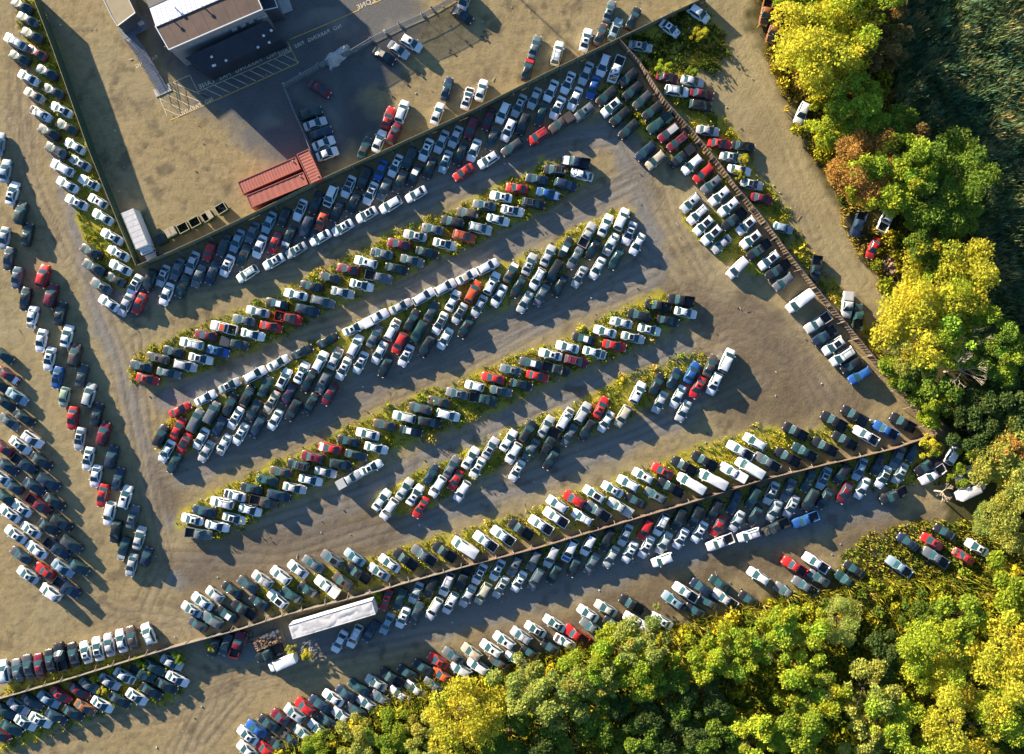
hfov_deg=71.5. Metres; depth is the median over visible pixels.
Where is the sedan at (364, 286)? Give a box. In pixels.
[349,279,373,291]
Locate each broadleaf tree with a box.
[300,729,336,753]
[334,712,378,753]
[363,706,412,753]
[402,710,442,751]
[409,736,448,753]
[421,673,507,753]
[477,714,532,753]
[485,651,548,718]
[517,727,565,753]
[524,662,596,732]
[539,711,597,753]
[556,648,604,701]
[573,684,631,748]
[580,654,621,703]
[590,621,635,677]
[608,686,664,735]
[611,614,672,669]
[613,719,662,753]
[615,651,666,703]
[654,664,698,721]
[654,713,710,753]
[666,630,728,687]
[678,675,729,720]
[690,702,748,753]
[706,619,758,683]
[728,713,778,753]
[731,616,793,671]
[757,601,831,663]
[757,693,828,753]
[767,716,827,753]
[769,0,875,85]
[773,0,821,22]
[777,653,852,720]
[781,27,872,97]
[802,100,847,151]
[813,0,906,54]
[819,59,883,133]
[823,127,901,205]
[824,594,862,648]
[835,102,893,140]
[836,147,912,217]
[838,709,888,753]
[841,657,903,726]
[850,629,906,683]
[861,20,914,71]
[864,688,914,748]
[866,102,925,158]
[868,0,909,37]
[868,261,970,372]
[869,133,941,212]
[877,351,904,390]
[888,311,947,378]
[888,702,952,753]
[895,121,936,162]
[896,617,968,696]
[897,351,964,412]
[897,587,947,634]
[898,369,929,401]
[899,236,1000,315]
[901,153,976,236]
[903,204,947,259]
[903,205,925,230]
[910,223,962,279]
[914,253,949,282]
[914,392,952,429]
[919,433,942,458]
[919,677,1008,753]
[920,125,1002,209]
[927,593,997,661]
[929,638,1023,730]
[930,301,997,370]
[934,272,1004,335]
[937,185,985,236]
[938,374,985,429]
[945,404,998,457]
[946,462,969,487]
[956,436,975,460]
[963,315,1023,381]
[963,365,1023,432]
[966,411,1023,494]
[971,499,1004,537]
[971,608,1023,674]
[974,671,1023,747]
[986,451,1023,503]
[986,550,1023,618]
[987,393,1023,454]
[987,431,1023,463]
[987,486,1023,557]
[992,332,1023,388]
[994,466,1023,514]
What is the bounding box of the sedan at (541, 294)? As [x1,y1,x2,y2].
[533,283,549,306]
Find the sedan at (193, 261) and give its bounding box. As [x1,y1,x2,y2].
[184,251,200,274]
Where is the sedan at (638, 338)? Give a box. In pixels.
[620,331,644,343]
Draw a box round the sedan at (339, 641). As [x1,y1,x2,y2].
[331,629,348,652]
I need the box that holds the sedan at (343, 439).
[337,434,360,446]
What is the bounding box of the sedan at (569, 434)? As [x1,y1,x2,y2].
[560,423,578,446]
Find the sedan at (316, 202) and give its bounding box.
[308,190,324,214]
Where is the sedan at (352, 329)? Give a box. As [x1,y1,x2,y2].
[342,321,364,336]
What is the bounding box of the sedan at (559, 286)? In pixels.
[551,274,568,297]
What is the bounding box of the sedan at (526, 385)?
[509,378,532,390]
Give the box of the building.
[146,0,286,79]
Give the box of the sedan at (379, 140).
[371,129,386,152]
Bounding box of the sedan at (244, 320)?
[232,314,256,326]
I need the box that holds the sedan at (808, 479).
[799,469,816,492]
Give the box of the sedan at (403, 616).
[395,605,410,628]
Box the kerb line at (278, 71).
[170,0,380,120]
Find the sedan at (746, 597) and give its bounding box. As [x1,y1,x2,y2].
[737,590,760,608]
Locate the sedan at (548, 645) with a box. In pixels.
[540,638,562,656]
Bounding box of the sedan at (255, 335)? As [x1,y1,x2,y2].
[240,328,265,340]
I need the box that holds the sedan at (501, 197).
[489,190,512,203]
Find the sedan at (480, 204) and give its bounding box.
[472,199,496,211]
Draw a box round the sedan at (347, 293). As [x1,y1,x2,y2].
[330,286,354,299]
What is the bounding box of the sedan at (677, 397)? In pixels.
[669,384,685,408]
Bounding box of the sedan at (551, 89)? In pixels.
[543,79,558,102]
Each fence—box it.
[0,645,173,698]
[34,0,140,266]
[136,38,618,267]
[170,558,469,648]
[282,0,455,87]
[283,85,314,159]
[470,431,935,565]
[617,38,937,433]
[619,0,705,39]
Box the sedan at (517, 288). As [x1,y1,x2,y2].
[510,274,526,298]
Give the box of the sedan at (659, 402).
[651,390,667,413]
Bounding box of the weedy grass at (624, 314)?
[0,0,959,748]
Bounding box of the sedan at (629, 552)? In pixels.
[621,540,638,563]
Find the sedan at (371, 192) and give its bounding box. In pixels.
[363,181,378,205]
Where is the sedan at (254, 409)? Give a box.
[245,398,262,421]
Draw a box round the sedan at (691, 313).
[673,306,696,318]
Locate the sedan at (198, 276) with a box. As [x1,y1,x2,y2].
[191,264,207,287]
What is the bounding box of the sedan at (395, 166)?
[388,153,403,177]
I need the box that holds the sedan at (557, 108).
[549,95,565,120]
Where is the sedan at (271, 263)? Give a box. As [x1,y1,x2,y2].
[262,253,285,269]
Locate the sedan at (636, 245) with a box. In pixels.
[629,233,645,255]
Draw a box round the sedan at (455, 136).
[448,125,463,148]
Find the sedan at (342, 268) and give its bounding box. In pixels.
[336,262,359,275]
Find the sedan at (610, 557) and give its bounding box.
[602,544,619,568]
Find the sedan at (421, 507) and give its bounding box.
[412,495,429,518]
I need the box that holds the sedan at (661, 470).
[651,462,673,479]
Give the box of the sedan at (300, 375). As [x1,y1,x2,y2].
[293,361,310,384]
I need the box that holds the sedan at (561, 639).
[553,633,576,650]
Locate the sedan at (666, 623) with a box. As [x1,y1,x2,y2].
[650,611,673,629]
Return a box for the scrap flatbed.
[253,628,284,650]
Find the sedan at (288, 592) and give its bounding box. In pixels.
[280,586,303,604]
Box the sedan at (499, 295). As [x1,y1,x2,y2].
[490,284,507,307]
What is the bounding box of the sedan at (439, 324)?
[431,311,448,334]
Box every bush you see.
[89,676,99,683]
[96,685,106,695]
[133,655,145,667]
[171,649,184,664]
[205,643,214,652]
[285,644,296,654]
[301,647,312,660]
[373,592,382,604]
[541,543,550,554]
[653,602,660,610]
[654,59,672,75]
[684,66,697,76]
[689,24,708,41]
[734,168,745,179]
[737,153,749,165]
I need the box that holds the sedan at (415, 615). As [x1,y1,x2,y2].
[409,600,424,624]
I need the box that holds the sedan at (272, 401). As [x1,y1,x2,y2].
[263,390,280,413]
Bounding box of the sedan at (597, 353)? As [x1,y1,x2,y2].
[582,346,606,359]
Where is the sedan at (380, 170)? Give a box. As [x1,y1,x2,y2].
[373,159,388,182]
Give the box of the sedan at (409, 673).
[397,663,419,681]
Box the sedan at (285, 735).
[280,730,302,748]
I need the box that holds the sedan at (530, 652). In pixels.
[520,643,541,661]
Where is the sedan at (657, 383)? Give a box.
[648,372,665,395]
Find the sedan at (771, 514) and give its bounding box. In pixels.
[765,498,782,521]
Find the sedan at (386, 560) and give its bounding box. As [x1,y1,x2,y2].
[378,553,401,572]
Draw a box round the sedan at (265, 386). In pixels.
[257,375,274,398]
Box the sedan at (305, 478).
[298,473,322,486]
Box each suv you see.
[0,659,12,683]
[3,33,27,51]
[13,202,29,225]
[20,430,44,448]
[35,264,51,287]
[36,472,61,491]
[39,582,63,602]
[43,283,60,307]
[44,142,69,159]
[50,159,75,177]
[50,513,74,531]
[60,534,84,553]
[67,344,83,367]
[81,382,97,407]
[95,421,112,446]
[102,500,117,525]
[104,445,120,469]
[108,519,123,543]
[117,484,134,509]
[141,622,157,646]
[142,268,158,292]
[146,351,171,364]
[152,424,170,447]
[173,359,197,372]
[179,337,204,350]
[201,610,225,629]
[209,496,234,509]
[236,264,259,282]
[238,384,256,407]
[242,366,267,383]
[251,569,274,588]
[266,488,291,502]
[266,588,289,609]
[270,565,292,585]
[275,367,292,390]
[283,702,306,723]
[284,398,302,421]
[287,458,311,471]
[294,696,316,716]
[295,303,319,317]
[298,106,323,121]
[299,214,315,237]
[301,450,324,463]
[310,294,335,308]
[311,350,328,372]
[315,370,332,394]
[320,549,344,568]
[323,184,339,208]
[329,458,352,470]
[332,571,354,590]
[346,334,363,358]
[346,623,363,648]
[354,255,377,269]
[356,165,372,190]
[379,195,402,213]
[380,497,398,520]
[383,317,401,341]
[385,121,401,146]
[391,331,407,354]
[392,410,416,423]
[394,100,409,123]
[399,33,422,52]
[402,146,417,170]
[409,401,432,415]
[410,320,427,344]
[411,287,435,305]
[417,415,440,428]
[418,334,435,357]
[423,575,439,598]
[425,596,442,619]
[428,474,446,497]
[433,278,456,295]
[435,408,460,421]
[438,572,454,596]
[441,215,465,228]
[442,590,459,614]
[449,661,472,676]
[452,229,475,243]
[453,479,470,501]
[456,207,479,220]
[457,0,469,11]
[461,642,483,661]
[463,116,479,140]
[464,279,481,303]
[466,657,489,675]
[468,221,491,235]
[474,581,491,604]
[476,258,498,275]
[477,150,499,169]
[479,638,503,658]
[483,271,500,295]
[492,630,516,650]
[495,100,510,124]
[500,117,516,142]
[500,137,524,157]
[505,441,522,464]
[507,554,523,576]
[510,626,532,645]
[515,112,530,136]
[518,419,536,443]
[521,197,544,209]
[525,549,542,570]
[526,126,550,145]
[527,566,545,590]
[529,267,545,290]
[543,163,566,177]
[543,544,559,567]
[546,495,568,513]
[550,40,563,66]
[553,177,576,191]
[556,406,573,430]
[561,538,578,562]
[562,490,586,508]
[563,354,587,367]
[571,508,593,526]
[574,101,595,122]
[574,401,591,424]
[577,417,595,440]
[580,532,596,555]
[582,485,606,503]
[595,53,610,77]
[595,85,618,107]
[598,527,615,551]
[600,97,622,118]
[602,615,619,625]
[607,17,622,41]
[608,106,631,127]
[613,207,629,231]
[614,404,631,427]
[616,474,639,492]
[617,67,638,88]
[617,118,639,140]
[621,80,643,102]
[627,308,651,321]
[629,381,645,404]
[631,467,654,484]
[632,90,653,110]
[634,140,656,162]
[636,516,653,540]
[641,100,663,121]
[643,486,667,504]
[644,149,666,170]
[651,551,674,566]
[652,512,669,535]
[657,122,680,143]
[661,590,683,609]
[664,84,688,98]
[666,131,689,152]
[670,506,687,530]
[679,192,701,213]
[680,154,703,175]
[686,3,709,24]
[686,203,708,225]
[686,504,704,527]
[688,99,711,112]
[689,577,711,596]
[692,163,714,183]
[692,214,714,235]
[700,174,722,194]
[700,224,722,245]
[705,371,722,395]
[706,498,722,520]
[707,185,730,206]
[717,196,739,217]
[735,215,757,235]
[736,527,761,541]
[739,229,762,249]
[742,433,766,450]
[744,485,761,508]
[746,566,770,585]
[757,250,780,270]
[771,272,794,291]
[793,101,810,125]
[800,488,818,511]
[820,335,845,355]
[831,462,850,484]
[839,355,863,373]
[847,365,871,384]
[942,444,961,465]
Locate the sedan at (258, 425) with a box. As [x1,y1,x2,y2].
[249,414,266,438]
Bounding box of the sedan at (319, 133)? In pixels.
[309,126,333,140]
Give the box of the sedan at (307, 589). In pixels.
[298,581,319,599]
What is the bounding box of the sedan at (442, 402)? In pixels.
[427,395,450,407]
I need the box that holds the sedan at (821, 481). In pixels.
[815,466,831,489]
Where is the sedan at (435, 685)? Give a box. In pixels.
[423,675,445,694]
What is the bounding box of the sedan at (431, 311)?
[423,300,439,322]
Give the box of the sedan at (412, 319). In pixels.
[403,308,420,331]
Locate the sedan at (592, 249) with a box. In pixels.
[584,237,601,260]
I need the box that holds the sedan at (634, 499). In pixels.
[624,492,647,509]
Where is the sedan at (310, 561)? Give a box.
[302,554,324,572]
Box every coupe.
[33,561,56,579]
[78,174,101,191]
[293,198,307,221]
[381,106,395,130]
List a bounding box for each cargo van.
[268,652,299,671]
[451,536,478,558]
[676,472,706,494]
[697,468,728,490]
[734,457,765,479]
[785,289,815,312]
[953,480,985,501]
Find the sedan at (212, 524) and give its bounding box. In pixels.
[205,519,230,531]
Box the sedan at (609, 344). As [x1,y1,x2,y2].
[602,339,626,351]
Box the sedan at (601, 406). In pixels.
[592,396,608,419]
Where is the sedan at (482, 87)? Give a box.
[475,79,488,102]
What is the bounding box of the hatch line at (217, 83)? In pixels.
[159,51,295,115]
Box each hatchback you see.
[57,386,71,407]
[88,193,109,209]
[105,272,127,287]
[139,546,153,566]
[187,616,208,632]
[202,240,217,261]
[205,585,225,602]
[206,636,221,657]
[255,739,273,753]
[277,207,291,226]
[314,210,329,231]
[464,380,484,391]
[772,222,793,234]
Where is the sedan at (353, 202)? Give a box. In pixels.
[346,190,361,213]
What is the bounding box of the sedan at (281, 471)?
[269,466,293,477]
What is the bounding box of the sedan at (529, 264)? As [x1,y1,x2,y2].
[521,252,537,275]
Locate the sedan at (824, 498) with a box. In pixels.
[815,487,833,509]
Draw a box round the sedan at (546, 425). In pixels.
[537,414,554,438]
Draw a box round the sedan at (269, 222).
[261,210,277,233]
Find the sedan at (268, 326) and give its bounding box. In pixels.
[259,320,283,332]
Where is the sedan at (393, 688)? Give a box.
[389,684,411,702]
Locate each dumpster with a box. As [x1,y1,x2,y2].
[153,232,169,245]
[164,226,179,239]
[176,221,191,234]
[187,216,203,229]
[200,210,216,223]
[214,202,229,215]
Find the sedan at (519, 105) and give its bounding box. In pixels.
[511,93,526,118]
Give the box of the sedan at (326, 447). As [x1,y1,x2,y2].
[318,442,342,454]
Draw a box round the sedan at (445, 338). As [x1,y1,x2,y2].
[436,327,453,349]
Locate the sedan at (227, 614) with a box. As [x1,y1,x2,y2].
[216,604,239,623]
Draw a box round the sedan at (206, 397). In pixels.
[194,390,217,406]
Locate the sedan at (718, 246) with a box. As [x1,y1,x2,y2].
[710,234,731,253]
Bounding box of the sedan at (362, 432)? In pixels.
[355,427,380,440]
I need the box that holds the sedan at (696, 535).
[690,520,707,543]
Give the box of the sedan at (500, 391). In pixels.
[489,385,512,396]
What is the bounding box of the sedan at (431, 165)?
[423,156,437,179]
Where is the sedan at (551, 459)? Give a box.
[542,447,560,470]
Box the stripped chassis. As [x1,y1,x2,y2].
[878,256,900,289]
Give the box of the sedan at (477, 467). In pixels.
[469,456,485,478]
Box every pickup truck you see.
[10,452,38,474]
[24,492,53,514]
[42,536,71,559]
[52,575,81,598]
[53,641,70,671]
[128,662,157,682]
[184,526,213,540]
[210,320,238,335]
[219,336,249,350]
[228,630,245,659]
[231,598,257,620]
[249,494,279,508]
[255,643,284,662]
[274,310,302,325]
[314,574,341,598]
[335,469,362,489]
[345,562,372,584]
[361,308,389,328]
[364,269,393,284]
[379,666,405,689]
[392,548,419,571]
[411,544,437,567]
[432,541,457,563]
[454,562,473,590]
[468,391,497,405]
[472,530,498,552]
[490,525,516,546]
[507,518,534,540]
[528,514,554,535]
[540,427,561,454]
[541,361,570,376]
[542,506,569,528]
[548,111,574,134]
[562,154,590,169]
[564,623,590,646]
[577,221,596,248]
[579,616,603,638]
[584,500,611,522]
[606,497,634,518]
[607,54,625,84]
[618,593,645,614]
[622,611,647,633]
[644,299,671,312]
[646,110,673,134]
[656,477,684,498]
[667,293,694,306]
[669,143,695,168]
[670,455,698,476]
[672,581,699,603]
[690,450,718,471]
[705,532,734,550]
[711,588,738,610]
[718,462,747,483]
[720,207,747,231]
[726,440,755,461]
[745,237,773,261]
[753,451,781,472]
[758,0,772,27]
[761,516,790,536]
[764,258,791,280]
[765,16,781,45]
[772,581,800,603]
[773,447,802,467]
[780,555,808,577]
[781,422,809,441]
[790,442,818,462]
[790,510,820,527]
[791,575,819,597]
[801,552,830,574]
[803,311,832,333]
[808,255,822,282]
[810,324,837,346]
[810,436,838,456]
[819,411,848,431]
[830,430,858,451]
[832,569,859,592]
[839,291,854,318]
[839,405,869,426]
[849,209,868,238]
[850,303,864,330]
[851,425,880,446]
[871,420,899,440]
[876,209,892,233]
[878,485,908,504]
[884,555,913,578]
[887,412,917,433]
[912,455,941,475]
[917,463,947,484]
[920,546,950,568]
[954,463,977,480]
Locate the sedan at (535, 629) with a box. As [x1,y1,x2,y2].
[524,620,546,637]
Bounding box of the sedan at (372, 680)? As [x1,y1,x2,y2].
[365,673,387,691]
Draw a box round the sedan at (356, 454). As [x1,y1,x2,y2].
[344,448,367,461]
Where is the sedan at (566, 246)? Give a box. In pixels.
[558,236,573,259]
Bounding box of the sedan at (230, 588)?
[221,580,243,598]
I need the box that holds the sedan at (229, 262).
[219,254,235,277]
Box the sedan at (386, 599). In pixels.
[379,588,393,610]
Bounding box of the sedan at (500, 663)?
[488,654,510,671]
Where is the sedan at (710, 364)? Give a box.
[702,353,717,377]
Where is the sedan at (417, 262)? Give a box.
[400,254,424,267]
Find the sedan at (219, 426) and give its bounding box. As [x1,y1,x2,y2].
[211,415,228,437]
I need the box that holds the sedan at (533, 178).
[525,172,548,185]
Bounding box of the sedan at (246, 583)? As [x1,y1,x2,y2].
[237,575,259,593]
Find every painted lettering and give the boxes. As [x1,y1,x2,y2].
[179,97,212,115]
[198,52,275,88]
[277,24,341,55]
[356,0,375,9]
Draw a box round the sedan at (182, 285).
[174,274,190,298]
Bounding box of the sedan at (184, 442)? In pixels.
[176,432,193,454]
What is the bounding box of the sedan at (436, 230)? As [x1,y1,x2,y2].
[421,222,443,235]
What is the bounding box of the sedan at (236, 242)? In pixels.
[229,228,245,252]
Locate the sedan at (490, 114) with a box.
[481,106,495,131]
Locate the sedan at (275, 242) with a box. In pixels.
[267,231,282,254]
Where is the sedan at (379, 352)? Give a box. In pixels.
[371,340,388,364]
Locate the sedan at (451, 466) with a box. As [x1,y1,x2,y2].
[443,455,460,478]
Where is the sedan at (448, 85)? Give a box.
[440,77,453,101]
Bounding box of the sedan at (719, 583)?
[708,574,730,593]
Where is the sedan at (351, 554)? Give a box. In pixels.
[343,547,365,566]
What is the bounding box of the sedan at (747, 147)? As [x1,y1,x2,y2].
[731,141,754,152]
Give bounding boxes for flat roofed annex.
[104,0,143,33]
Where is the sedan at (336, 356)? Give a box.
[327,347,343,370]
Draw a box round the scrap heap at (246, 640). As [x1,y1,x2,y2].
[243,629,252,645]
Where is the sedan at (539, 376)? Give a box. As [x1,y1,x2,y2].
[525,370,548,382]
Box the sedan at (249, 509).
[238,503,262,516]
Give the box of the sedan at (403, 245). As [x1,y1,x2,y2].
[387,237,411,250]
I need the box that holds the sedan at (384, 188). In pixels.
[376,177,391,201]
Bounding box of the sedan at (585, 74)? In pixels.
[578,61,593,85]
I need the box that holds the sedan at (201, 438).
[193,427,210,449]
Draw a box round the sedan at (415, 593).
[408,580,423,603]
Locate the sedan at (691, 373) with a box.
[683,361,700,384]
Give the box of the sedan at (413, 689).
[404,679,426,697]
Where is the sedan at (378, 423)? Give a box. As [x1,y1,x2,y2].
[372,418,396,430]
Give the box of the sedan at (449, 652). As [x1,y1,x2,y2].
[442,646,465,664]
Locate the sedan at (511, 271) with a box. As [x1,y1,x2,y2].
[503,261,518,284]
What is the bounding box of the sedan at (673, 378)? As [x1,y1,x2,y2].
[665,367,681,389]
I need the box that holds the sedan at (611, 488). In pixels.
[601,481,623,497]
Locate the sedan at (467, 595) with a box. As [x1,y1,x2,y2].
[459,583,476,607]
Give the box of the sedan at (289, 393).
[280,383,297,405]
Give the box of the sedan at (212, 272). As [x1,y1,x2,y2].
[204,261,220,285]
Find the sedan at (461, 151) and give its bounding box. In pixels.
[453,141,467,166]
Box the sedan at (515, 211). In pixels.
[500,205,524,217]
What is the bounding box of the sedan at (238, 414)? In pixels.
[227,406,244,429]
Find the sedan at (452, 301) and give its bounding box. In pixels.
[445,289,461,311]
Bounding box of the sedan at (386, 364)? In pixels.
[377,354,393,377]
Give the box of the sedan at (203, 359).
[188,352,213,364]
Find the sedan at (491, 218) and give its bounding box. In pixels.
[486,213,509,226]
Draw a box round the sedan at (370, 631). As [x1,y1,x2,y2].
[362,619,379,642]
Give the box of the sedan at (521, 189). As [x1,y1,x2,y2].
[505,181,528,194]
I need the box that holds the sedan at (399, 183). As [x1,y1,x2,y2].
[392,169,408,194]
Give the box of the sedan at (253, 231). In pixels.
[245,220,260,243]
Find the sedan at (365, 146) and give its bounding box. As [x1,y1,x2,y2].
[357,136,372,159]
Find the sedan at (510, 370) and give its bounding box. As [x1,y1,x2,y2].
[499,364,522,376]
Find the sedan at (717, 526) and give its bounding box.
[709,514,725,536]
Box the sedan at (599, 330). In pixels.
[593,325,616,338]
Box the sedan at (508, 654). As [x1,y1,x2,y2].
[504,649,526,666]
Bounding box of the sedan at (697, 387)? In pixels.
[688,376,705,399]
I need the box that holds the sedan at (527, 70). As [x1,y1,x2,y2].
[521,57,533,81]
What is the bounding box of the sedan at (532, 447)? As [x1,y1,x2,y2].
[522,437,539,460]
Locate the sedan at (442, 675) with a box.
[433,665,452,683]
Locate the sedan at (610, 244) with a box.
[602,232,619,256]
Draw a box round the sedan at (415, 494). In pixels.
[406,483,424,506]
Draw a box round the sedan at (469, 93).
[461,87,474,110]
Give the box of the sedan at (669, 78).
[655,72,678,84]
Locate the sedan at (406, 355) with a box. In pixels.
[398,344,414,367]
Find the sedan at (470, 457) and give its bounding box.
[461,446,479,469]
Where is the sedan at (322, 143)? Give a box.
[312,136,335,151]
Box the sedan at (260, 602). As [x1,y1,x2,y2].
[249,593,271,611]
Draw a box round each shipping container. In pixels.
[238,157,304,195]
[246,172,309,210]
[296,149,324,185]
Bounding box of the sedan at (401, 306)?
[389,298,412,314]
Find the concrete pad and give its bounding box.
[277,0,292,13]
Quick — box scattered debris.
[12,6,907,747]
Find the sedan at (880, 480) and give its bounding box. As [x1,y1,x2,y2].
[873,465,891,488]
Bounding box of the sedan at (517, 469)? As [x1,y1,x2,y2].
[508,459,525,481]
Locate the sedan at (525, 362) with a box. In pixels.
[519,357,542,369]
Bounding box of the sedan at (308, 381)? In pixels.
[300,369,317,393]
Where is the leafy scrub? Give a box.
[274,0,1023,753]
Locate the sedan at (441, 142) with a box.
[433,129,449,154]
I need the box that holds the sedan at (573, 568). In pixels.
[566,554,581,577]
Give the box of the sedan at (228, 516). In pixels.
[222,511,246,524]
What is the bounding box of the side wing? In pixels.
[260,0,284,22]
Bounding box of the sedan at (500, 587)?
[492,574,509,598]
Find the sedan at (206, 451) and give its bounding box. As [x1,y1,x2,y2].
[198,440,215,462]
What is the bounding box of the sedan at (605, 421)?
[597,410,614,432]
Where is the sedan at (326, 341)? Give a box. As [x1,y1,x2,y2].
[316,332,339,348]
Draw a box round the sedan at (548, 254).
[540,244,555,267]
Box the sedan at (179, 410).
[168,402,192,417]
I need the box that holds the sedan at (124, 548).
[116,535,131,560]
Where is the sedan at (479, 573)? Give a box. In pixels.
[471,563,487,584]
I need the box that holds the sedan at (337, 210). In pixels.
[330,199,344,222]
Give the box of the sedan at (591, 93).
[585,75,599,100]
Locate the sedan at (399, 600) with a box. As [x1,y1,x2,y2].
[392,587,407,610]
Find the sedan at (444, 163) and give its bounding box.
[438,150,452,173]
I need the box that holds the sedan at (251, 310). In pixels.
[245,305,270,317]
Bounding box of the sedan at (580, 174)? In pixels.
[570,168,593,181]
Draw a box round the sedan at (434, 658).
[427,651,449,669]
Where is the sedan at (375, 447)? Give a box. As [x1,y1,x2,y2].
[364,441,388,454]
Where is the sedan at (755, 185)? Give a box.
[739,178,763,190]
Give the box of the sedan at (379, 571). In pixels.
[367,562,390,580]
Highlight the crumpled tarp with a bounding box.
[324,44,352,70]
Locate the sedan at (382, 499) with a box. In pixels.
[372,488,391,511]
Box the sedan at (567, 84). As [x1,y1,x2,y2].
[560,71,575,95]
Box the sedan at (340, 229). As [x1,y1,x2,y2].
[331,219,354,236]
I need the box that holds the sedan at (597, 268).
[588,256,605,280]
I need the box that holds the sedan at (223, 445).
[215,433,232,455]
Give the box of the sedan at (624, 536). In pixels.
[617,523,632,546]
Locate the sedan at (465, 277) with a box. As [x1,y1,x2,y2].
[455,268,477,284]
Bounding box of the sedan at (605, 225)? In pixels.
[597,213,613,237]
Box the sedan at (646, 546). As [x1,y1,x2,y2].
[637,534,654,558]
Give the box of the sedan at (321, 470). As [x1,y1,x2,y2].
[314,465,337,478]
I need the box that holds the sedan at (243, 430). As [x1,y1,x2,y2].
[232,422,249,445]
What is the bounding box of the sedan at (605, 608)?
[594,599,617,617]
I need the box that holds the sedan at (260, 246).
[252,234,267,258]
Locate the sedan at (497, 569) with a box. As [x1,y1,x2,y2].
[489,558,505,580]
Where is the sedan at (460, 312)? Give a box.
[451,302,467,324]
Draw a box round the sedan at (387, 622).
[379,611,394,634]
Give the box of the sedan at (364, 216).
[355,206,377,223]
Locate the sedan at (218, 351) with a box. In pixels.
[206,345,230,357]
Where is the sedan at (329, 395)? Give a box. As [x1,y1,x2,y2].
[321,382,338,406]
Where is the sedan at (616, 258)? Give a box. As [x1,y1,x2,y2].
[607,246,624,270]
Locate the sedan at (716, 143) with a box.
[707,138,731,150]
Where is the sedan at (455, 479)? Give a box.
[447,468,463,490]
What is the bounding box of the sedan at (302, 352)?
[290,344,313,360]
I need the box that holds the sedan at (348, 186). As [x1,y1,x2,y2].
[341,175,356,198]
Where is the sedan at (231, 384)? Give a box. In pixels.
[218,377,241,393]
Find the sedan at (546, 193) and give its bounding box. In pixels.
[536,187,559,200]
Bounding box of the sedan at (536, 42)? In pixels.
[528,34,541,60]
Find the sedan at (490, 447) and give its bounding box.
[481,436,499,459]
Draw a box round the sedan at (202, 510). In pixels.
[192,504,216,517]
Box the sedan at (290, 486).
[282,481,307,494]
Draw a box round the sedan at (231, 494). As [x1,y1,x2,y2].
[223,489,246,501]
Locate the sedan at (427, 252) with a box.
[415,246,438,259]
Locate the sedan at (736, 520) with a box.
[728,509,745,531]
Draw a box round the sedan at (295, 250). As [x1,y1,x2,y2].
[285,242,307,258]
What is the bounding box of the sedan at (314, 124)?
[303,117,327,131]
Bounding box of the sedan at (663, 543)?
[654,530,672,554]
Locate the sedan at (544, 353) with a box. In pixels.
[538,348,562,360]
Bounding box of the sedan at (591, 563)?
[583,551,600,574]
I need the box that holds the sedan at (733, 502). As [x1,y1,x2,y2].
[725,490,742,514]
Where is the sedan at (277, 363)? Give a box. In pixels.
[266,354,290,371]
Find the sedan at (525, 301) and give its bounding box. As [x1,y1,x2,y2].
[516,290,533,313]
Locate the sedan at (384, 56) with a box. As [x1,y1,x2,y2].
[372,46,395,65]
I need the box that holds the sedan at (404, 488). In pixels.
[395,477,413,500]
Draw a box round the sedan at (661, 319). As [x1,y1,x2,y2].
[656,314,679,326]
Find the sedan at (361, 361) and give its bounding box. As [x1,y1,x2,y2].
[353,351,368,373]
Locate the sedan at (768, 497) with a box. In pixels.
[762,480,779,504]
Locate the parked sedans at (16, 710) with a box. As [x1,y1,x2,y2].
[0,0,988,753]
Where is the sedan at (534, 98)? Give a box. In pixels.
[527,87,541,110]
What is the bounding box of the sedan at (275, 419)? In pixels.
[267,408,283,430]
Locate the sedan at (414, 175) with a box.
[407,163,422,187]
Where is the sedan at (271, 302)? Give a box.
[265,297,289,309]
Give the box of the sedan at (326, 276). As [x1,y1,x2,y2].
[318,271,342,283]
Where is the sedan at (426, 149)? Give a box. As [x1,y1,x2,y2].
[418,137,433,162]
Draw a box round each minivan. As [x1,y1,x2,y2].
[185,408,205,433]
[202,400,221,424]
[545,259,563,284]
[717,348,734,373]
[725,256,749,279]
[829,346,854,365]
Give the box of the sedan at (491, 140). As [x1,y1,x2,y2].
[485,126,499,151]
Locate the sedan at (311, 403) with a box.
[302,392,319,415]
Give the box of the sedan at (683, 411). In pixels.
[675,399,691,422]
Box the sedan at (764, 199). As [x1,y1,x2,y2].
[749,193,772,205]
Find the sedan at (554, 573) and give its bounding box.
[546,560,563,584]
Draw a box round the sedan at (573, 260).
[566,246,583,270]
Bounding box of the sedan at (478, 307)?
[470,294,487,317]
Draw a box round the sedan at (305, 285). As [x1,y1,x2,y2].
[300,280,323,292]
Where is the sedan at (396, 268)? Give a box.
[384,262,408,275]
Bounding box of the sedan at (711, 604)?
[698,593,720,611]
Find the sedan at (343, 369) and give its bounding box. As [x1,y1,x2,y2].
[335,356,352,380]
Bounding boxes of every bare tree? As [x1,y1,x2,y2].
[932,483,952,501]
[943,350,987,386]
[957,327,993,356]
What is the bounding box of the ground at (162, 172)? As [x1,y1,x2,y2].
[0,0,1023,753]
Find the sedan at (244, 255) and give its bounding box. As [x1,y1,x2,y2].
[236,244,251,267]
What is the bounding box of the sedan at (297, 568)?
[287,559,308,578]
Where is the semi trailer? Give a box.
[288,596,378,638]
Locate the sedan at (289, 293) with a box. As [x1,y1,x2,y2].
[283,288,308,300]
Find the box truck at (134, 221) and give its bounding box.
[121,208,158,260]

